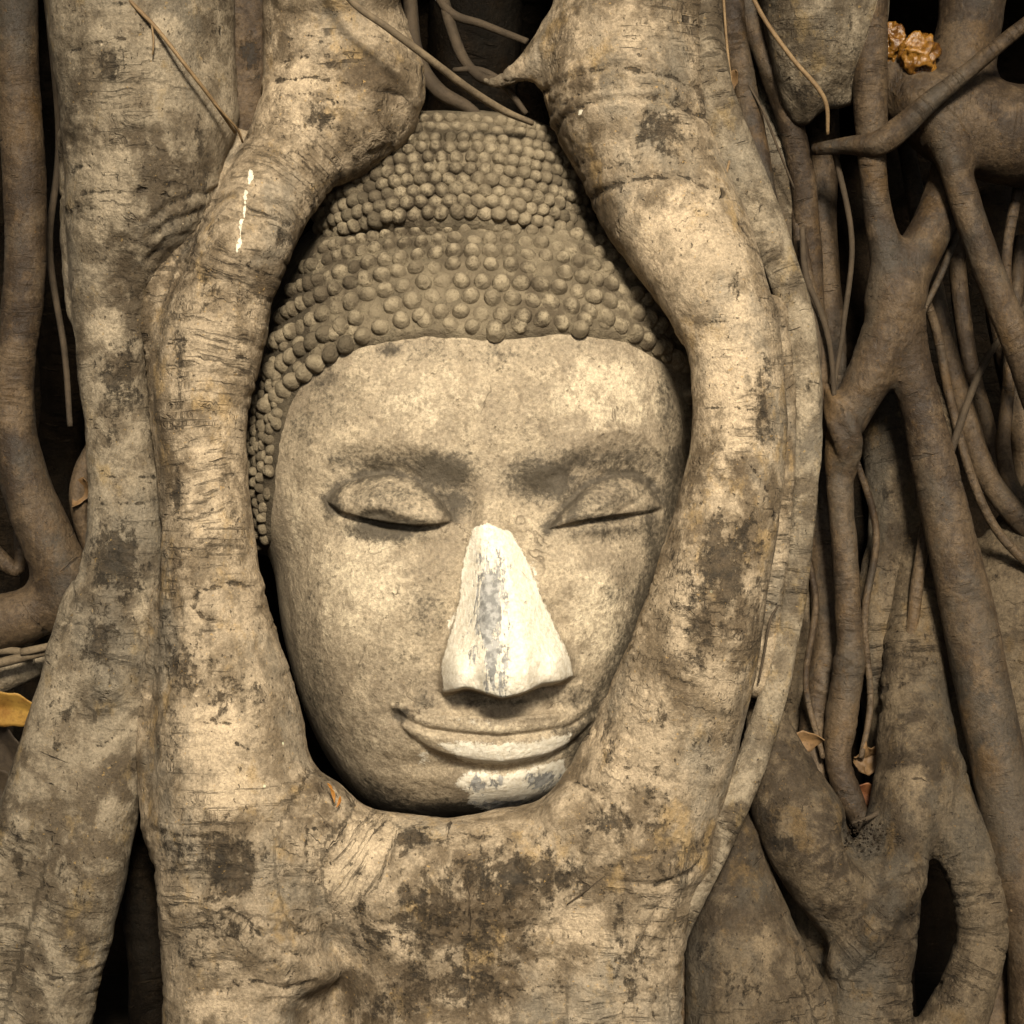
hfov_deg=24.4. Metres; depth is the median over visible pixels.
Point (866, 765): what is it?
dead leaf
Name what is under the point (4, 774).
dead leaf
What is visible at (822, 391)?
aerial root
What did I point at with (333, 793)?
petal
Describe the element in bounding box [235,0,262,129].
aerial root
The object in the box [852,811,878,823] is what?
rootlet
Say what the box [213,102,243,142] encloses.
straw
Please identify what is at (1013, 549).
aerial root
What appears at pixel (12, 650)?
stick
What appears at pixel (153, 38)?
straw
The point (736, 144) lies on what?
aerial root
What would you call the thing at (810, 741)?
dead leaf
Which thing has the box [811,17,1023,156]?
aerial root
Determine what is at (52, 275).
rootlet
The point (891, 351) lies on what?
forked root
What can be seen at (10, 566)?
aerial root
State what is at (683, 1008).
aerial root
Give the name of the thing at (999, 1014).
aerial root
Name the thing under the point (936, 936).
fig trunk
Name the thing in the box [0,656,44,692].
aerial root
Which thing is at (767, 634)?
straw
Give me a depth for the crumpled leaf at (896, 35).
2.58 m
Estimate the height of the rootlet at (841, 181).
0.282 m
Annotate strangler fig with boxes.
[136,0,795,1023]
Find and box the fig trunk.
[0,0,1023,974]
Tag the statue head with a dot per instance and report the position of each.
(468, 434)
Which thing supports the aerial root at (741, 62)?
attached to the fig trunk
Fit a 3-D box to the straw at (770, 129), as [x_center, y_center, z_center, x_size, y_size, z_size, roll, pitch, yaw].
[0.283,-0.407,2.571,0.054,0.113,0.010,0,0,-11]
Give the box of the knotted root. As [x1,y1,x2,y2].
[746,382,1008,1023]
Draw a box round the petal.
[330,787,335,802]
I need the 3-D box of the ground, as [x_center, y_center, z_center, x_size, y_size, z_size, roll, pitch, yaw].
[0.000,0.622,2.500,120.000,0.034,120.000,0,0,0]
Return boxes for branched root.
[888,0,1023,409]
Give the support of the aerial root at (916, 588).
attached to the knotted root
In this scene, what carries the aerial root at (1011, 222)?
attached to the branched root
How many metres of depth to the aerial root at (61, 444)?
2.91 m
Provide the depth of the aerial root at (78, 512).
2.61 m
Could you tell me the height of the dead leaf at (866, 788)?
0.029 m
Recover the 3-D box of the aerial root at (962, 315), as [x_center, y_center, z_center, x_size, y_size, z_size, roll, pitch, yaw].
[0.529,-0.279,2.762,0.037,0.516,0.083,0,0,-43]
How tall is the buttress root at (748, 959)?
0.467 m
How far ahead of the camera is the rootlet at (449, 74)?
2.47 m
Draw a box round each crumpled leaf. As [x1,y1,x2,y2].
[888,21,905,61]
[897,30,941,74]
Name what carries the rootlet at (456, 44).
attached to the strangler fig
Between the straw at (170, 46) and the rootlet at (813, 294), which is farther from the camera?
the rootlet at (813, 294)
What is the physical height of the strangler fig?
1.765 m
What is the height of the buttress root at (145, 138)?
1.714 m
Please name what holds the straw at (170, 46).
on the buttress root at (145, 138)
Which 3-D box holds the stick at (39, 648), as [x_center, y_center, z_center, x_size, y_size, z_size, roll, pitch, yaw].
[-0.511,0.148,2.578,0.047,0.018,0.011,0,0,0]
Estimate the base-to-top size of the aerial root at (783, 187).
0.670 m
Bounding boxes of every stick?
[0,647,19,654]
[0,651,44,667]
[20,643,47,655]
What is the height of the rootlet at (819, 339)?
0.115 m
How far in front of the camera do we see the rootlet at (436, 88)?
2.62 m
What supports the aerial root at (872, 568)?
attached to the forked root at (891, 351)
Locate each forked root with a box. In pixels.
[0,0,82,648]
[823,0,1023,1023]
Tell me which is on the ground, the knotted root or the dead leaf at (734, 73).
the knotted root
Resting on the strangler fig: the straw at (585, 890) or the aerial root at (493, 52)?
the straw at (585, 890)
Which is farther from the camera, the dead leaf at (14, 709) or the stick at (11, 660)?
the stick at (11, 660)
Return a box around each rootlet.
[44,0,72,426]
[346,0,533,125]
[402,0,479,111]
[435,0,528,44]
[439,0,517,85]
[453,66,527,114]
[799,227,836,395]
[812,307,821,362]
[832,154,854,385]
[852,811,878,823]
[951,303,1023,449]
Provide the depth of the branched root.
2.56 m
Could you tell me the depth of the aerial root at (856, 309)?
2.71 m
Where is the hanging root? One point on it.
(824, 41)
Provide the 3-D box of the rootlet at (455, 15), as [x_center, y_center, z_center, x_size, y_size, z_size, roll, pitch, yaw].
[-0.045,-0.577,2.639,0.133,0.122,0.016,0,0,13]
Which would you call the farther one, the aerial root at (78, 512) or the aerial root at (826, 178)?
the aerial root at (826, 178)
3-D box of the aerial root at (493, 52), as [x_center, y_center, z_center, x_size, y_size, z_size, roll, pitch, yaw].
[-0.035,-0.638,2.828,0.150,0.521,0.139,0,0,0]
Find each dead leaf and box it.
[0,691,31,726]
[0,727,18,771]
[0,770,8,798]
[72,477,87,507]
[731,70,737,88]
[796,730,824,751]
[853,742,875,775]
[860,783,871,805]
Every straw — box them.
[129,0,235,133]
[151,25,154,54]
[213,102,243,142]
[567,876,604,904]
[722,0,731,172]
[748,85,794,189]
[752,0,829,134]
[758,606,777,682]
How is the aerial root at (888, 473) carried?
attached to the knotted root
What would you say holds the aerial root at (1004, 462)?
attached to the buttress root at (1004, 568)
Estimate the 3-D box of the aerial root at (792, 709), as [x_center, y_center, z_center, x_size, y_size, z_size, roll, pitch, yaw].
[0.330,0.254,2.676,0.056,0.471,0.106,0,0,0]
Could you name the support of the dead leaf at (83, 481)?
on the forked root at (52, 549)
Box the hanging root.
[760,0,889,125]
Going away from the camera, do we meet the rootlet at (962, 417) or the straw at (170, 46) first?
the straw at (170, 46)
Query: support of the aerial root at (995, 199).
attached to the buttress root at (1004, 568)
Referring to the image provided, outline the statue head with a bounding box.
[246,110,692,817]
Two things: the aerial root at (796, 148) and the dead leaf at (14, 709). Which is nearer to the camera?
the dead leaf at (14, 709)
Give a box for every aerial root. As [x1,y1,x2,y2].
[0,531,25,576]
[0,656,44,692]
[13,0,84,741]
[69,445,87,549]
[120,810,163,1023]
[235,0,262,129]
[426,0,523,112]
[681,952,685,1023]
[686,0,822,939]
[725,0,778,202]
[745,0,826,436]
[752,59,793,245]
[784,581,810,731]
[791,204,829,412]
[799,437,850,830]
[803,562,824,758]
[808,109,846,445]
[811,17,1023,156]
[821,372,822,407]
[837,104,916,1016]
[857,462,879,758]
[859,391,917,943]
[897,142,1023,536]
[906,519,927,634]
[926,227,958,311]
[926,302,1023,565]
[947,235,997,469]
[978,184,1023,485]
[989,958,1008,1023]
[995,234,1023,503]
[1001,187,1023,286]
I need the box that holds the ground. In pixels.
[92,972,942,1023]
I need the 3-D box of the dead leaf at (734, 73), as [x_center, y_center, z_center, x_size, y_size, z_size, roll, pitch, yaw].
[0.234,-0.462,2.554,0.020,0.030,0.011,0,0,0]
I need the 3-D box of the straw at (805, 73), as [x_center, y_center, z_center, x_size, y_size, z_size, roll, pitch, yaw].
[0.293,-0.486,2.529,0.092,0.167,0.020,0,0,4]
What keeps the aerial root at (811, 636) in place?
attached to the forked root at (891, 351)
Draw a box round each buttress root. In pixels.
[0,0,239,1023]
[684,809,835,1023]
[947,484,1023,800]
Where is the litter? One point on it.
(863, 838)
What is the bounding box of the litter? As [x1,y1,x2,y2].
[842,815,886,852]
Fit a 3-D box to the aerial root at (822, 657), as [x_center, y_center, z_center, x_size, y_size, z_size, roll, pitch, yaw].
[0.345,0.103,2.651,0.055,0.511,0.122,0,0,0]
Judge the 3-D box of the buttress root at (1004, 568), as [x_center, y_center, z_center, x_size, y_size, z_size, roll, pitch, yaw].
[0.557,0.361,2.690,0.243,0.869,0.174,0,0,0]
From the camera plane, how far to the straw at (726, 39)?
2.54 m
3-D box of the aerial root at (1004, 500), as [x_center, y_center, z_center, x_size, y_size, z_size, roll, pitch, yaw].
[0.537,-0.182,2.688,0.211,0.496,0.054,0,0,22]
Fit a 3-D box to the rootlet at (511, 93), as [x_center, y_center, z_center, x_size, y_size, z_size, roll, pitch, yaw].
[-0.024,-0.465,2.612,0.084,0.056,0.011,0,0,7]
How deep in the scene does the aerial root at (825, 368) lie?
2.58 m
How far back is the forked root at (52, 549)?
2.56 m
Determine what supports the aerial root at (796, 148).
attached to the fig trunk
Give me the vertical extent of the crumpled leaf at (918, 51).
0.052 m
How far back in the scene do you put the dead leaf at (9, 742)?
2.57 m
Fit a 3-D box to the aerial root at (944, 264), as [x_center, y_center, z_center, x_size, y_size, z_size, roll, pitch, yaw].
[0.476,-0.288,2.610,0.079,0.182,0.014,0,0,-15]
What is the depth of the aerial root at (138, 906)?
2.62 m

